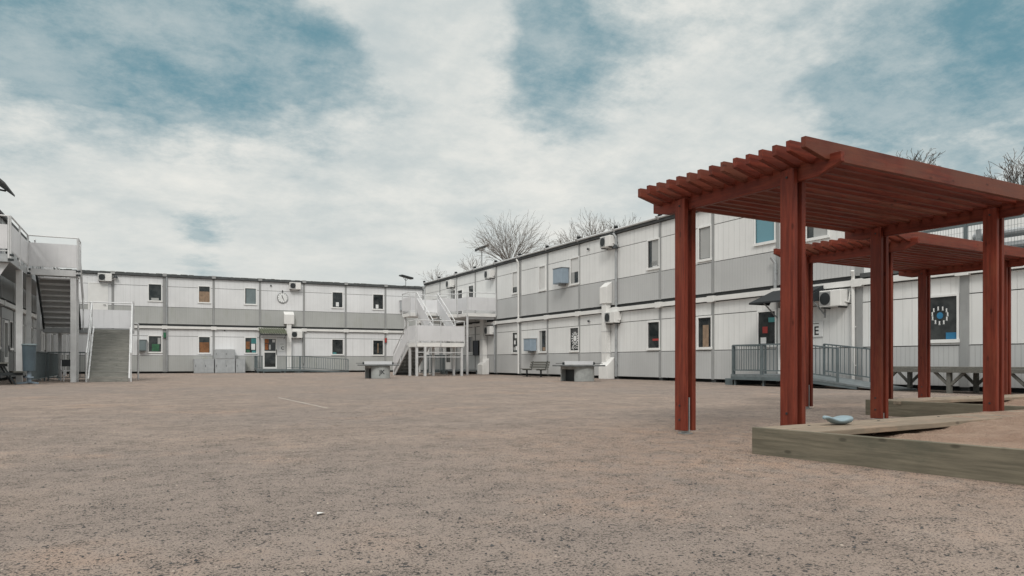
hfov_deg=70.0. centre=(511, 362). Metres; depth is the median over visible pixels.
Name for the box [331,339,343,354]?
window
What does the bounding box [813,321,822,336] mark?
entrance sign
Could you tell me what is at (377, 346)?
window
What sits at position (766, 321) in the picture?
window
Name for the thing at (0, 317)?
window
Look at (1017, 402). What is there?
sand
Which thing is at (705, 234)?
window
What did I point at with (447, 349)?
door
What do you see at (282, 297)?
wall clock
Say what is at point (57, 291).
outside staircase
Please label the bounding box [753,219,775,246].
window
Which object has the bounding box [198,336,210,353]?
window
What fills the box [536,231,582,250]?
bare tree
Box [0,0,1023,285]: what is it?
sky
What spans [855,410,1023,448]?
sand
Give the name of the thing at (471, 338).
window
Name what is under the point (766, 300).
door canopy
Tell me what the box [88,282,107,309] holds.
door
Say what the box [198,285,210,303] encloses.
window
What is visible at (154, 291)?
window
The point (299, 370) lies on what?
access ramp
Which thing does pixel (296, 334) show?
air conditioner
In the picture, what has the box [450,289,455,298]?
window
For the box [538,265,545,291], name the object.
window
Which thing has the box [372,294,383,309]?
window
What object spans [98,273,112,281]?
air conditioner
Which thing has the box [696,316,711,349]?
window
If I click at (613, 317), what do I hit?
air conditioner
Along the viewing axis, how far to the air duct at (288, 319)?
49.45 m
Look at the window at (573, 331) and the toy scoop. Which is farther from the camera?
the window at (573, 331)
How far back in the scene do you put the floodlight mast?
91.25 m
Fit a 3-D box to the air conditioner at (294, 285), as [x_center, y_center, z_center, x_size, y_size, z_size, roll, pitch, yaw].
[-14.732,-5.153,49.739,0.817,0.510,0.364,0,0,-27]
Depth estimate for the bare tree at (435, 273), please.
105.90 m
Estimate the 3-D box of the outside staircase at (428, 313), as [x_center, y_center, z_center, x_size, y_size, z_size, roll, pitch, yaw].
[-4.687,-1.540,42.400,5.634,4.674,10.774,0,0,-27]
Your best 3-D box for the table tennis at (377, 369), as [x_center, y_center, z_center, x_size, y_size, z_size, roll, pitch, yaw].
[-5.807,0.335,31.888,2.030,0.745,1.340,0,0,-27]
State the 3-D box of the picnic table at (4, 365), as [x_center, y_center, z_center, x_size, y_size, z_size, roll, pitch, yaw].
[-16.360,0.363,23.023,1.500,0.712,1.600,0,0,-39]
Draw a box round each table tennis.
[357,361,398,378]
[552,361,604,381]
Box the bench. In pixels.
[520,361,549,376]
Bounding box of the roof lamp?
[399,275,413,285]
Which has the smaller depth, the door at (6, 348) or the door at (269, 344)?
the door at (6, 348)
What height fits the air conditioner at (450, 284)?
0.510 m
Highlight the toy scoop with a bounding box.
[822,415,852,423]
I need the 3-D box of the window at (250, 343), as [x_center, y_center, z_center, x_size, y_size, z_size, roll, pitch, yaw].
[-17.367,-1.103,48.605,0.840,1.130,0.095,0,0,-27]
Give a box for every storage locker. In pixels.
[194,359,213,372]
[214,349,234,358]
[214,359,234,372]
[235,359,244,372]
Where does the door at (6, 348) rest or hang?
in the module building at (7, 320)
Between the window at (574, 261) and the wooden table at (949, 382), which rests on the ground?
the wooden table at (949, 382)
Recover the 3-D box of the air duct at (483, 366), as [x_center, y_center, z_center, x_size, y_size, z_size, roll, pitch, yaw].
[-1.659,-0.893,42.214,0.460,3.200,0.740,0,0,-27]
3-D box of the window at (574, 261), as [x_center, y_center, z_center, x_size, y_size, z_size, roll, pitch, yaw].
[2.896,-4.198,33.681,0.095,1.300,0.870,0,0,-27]
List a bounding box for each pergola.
[638,136,1023,433]
[773,232,1023,408]
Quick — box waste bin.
[17,344,38,383]
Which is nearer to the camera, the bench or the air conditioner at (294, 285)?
the bench
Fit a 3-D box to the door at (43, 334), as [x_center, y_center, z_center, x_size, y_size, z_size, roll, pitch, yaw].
[-24.746,-0.543,38.539,0.085,2.100,0.900,0,0,-27]
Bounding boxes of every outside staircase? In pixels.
[0,214,138,383]
[393,292,495,375]
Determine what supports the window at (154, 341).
in the module building at (193, 317)
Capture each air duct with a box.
[283,312,293,368]
[477,319,488,373]
[599,282,613,378]
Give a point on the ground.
(148, 406)
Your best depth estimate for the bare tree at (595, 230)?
67.88 m
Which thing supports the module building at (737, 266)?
on the ground
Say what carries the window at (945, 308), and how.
in the module building at (737, 266)
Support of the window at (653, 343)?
in the module building at (737, 266)
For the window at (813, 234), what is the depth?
21.60 m
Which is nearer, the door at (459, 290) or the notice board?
the notice board
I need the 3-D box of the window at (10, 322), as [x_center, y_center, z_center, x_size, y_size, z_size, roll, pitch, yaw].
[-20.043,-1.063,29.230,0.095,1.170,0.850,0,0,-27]
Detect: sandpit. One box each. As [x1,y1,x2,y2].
[752,410,1023,484]
[865,394,1023,416]
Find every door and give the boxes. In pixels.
[3,320,9,371]
[42,332,44,351]
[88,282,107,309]
[263,337,276,368]
[445,342,450,368]
[457,289,462,313]
[778,308,779,373]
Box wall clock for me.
[277,290,287,302]
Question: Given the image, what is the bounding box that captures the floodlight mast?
[475,245,487,265]
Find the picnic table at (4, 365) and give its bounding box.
[0,362,23,384]
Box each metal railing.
[28,351,87,383]
[406,355,476,373]
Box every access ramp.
[254,356,348,372]
[725,343,917,390]
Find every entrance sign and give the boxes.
[279,343,285,350]
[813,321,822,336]
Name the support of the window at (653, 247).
in the module building at (737, 266)
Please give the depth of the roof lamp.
57.71 m
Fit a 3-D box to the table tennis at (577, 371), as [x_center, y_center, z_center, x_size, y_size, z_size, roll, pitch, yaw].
[2.502,0.335,27.120,2.030,0.745,1.340,0,0,-27]
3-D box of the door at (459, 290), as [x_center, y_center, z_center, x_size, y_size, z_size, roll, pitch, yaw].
[-3.251,-3.513,45.880,0.080,2.120,0.900,0,0,-27]
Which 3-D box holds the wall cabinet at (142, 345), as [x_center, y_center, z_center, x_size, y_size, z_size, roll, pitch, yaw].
[-23.059,-1.003,45.557,0.540,0.800,0.330,0,0,-27]
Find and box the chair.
[60,360,69,380]
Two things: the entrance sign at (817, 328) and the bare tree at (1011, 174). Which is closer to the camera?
the entrance sign at (817, 328)
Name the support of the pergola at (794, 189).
on the ground
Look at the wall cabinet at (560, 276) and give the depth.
34.10 m
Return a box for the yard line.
[279,397,326,407]
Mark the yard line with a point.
(304, 403)
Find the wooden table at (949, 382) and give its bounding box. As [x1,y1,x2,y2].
[893,366,1023,392]
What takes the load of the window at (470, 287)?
in the module building at (737, 266)
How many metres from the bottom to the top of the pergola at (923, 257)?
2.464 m
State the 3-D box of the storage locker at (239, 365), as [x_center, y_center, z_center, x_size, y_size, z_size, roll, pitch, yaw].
[-17.832,0.251,47.917,0.600,0.912,0.745,0,0,-27]
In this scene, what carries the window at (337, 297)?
in the module building at (193, 317)
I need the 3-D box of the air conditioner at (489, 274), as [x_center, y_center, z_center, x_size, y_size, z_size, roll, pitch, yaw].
[-1.256,-4.973,41.522,0.364,0.510,0.817,0,0,-27]
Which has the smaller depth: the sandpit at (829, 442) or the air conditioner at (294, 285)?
the sandpit at (829, 442)
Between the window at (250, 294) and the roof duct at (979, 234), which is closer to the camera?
the roof duct at (979, 234)
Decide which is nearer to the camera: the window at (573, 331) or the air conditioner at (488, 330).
the window at (573, 331)
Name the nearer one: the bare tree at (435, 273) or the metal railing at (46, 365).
the metal railing at (46, 365)
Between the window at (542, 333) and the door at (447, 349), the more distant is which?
the door at (447, 349)
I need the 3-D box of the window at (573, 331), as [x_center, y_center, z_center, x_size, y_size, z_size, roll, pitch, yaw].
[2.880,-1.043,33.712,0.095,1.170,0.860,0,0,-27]
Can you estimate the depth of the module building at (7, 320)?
29.40 m
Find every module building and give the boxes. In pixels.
[0,210,54,379]
[53,268,423,373]
[423,211,1023,392]
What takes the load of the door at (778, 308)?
in the module building at (737, 266)
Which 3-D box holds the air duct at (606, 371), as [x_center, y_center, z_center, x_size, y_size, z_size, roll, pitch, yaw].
[3.997,-1.351,31.050,0.420,4.117,0.730,0,0,-27]
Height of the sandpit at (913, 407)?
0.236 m
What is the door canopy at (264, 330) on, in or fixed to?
attached to the module building at (193, 317)
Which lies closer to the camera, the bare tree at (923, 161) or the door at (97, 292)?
the bare tree at (923, 161)
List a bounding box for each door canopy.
[0,179,14,196]
[259,327,286,337]
[749,285,825,320]
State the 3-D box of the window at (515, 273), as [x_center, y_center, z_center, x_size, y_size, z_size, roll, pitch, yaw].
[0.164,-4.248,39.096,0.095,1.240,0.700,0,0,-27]
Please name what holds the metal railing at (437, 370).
on the ground
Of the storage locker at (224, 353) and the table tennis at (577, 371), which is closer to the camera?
the table tennis at (577, 371)
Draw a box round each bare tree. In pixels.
[417,265,446,280]
[457,251,485,270]
[459,211,557,263]
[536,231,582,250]
[554,226,597,243]
[569,207,614,237]
[601,212,638,229]
[896,148,944,165]
[984,148,1023,184]
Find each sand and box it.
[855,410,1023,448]
[959,398,1023,405]
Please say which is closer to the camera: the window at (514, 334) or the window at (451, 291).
the window at (514, 334)
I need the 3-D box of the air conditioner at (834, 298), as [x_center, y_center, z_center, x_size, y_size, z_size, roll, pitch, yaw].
[9.195,-1.793,20.810,0.364,0.510,0.817,0,0,-27]
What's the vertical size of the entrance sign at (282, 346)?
0.580 m
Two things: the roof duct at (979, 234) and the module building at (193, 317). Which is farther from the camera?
the module building at (193, 317)
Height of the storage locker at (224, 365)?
0.912 m
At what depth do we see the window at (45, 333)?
39.91 m
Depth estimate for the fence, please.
17.77 m
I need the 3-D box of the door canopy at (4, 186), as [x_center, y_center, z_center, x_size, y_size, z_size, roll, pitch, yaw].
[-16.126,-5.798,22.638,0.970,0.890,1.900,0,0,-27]
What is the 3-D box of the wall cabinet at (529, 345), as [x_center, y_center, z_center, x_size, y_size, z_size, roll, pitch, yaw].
[0.913,-0.833,37.172,0.410,0.740,0.780,0,0,-27]
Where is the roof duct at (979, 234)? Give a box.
[972,226,1023,247]
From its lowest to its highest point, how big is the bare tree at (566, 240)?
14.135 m
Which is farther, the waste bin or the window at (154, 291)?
the window at (154, 291)
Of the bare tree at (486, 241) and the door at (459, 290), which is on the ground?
the bare tree at (486, 241)
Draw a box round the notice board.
[473,340,478,354]
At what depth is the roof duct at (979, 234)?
17.63 m
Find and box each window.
[0,317,0,348]
[9,320,13,349]
[45,333,46,351]
[51,333,52,351]
[147,283,162,301]
[147,335,162,352]
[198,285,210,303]
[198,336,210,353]
[244,287,256,304]
[244,337,257,353]
[331,291,343,308]
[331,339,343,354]
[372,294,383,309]
[372,340,383,355]
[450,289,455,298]
[468,284,473,296]
[469,336,473,352]
[511,270,517,294]
[511,331,517,353]
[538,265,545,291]
[538,329,546,352]
[569,256,579,285]
[569,326,578,351]
[646,237,659,270]
[646,320,659,349]
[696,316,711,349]
[697,224,711,262]
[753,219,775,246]
[756,309,776,346]
[806,227,829,241]
[931,293,959,342]
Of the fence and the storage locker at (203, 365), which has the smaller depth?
the fence
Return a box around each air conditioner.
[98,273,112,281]
[289,282,300,290]
[291,331,302,338]
[446,280,454,288]
[484,269,494,279]
[484,326,493,335]
[600,235,616,249]
[605,311,621,323]
[819,289,850,308]
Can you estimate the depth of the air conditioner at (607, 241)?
30.77 m
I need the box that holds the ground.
[0,372,1023,575]
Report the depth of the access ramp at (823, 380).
20.90 m
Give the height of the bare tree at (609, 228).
13.716 m
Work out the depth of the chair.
26.94 m
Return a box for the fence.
[921,170,1023,246]
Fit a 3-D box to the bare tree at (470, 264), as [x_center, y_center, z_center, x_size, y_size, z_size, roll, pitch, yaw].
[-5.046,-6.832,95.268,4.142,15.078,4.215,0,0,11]
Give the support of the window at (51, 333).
in the module building at (7, 320)
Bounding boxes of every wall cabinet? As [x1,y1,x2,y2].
[139,339,145,351]
[524,338,536,352]
[553,267,569,285]

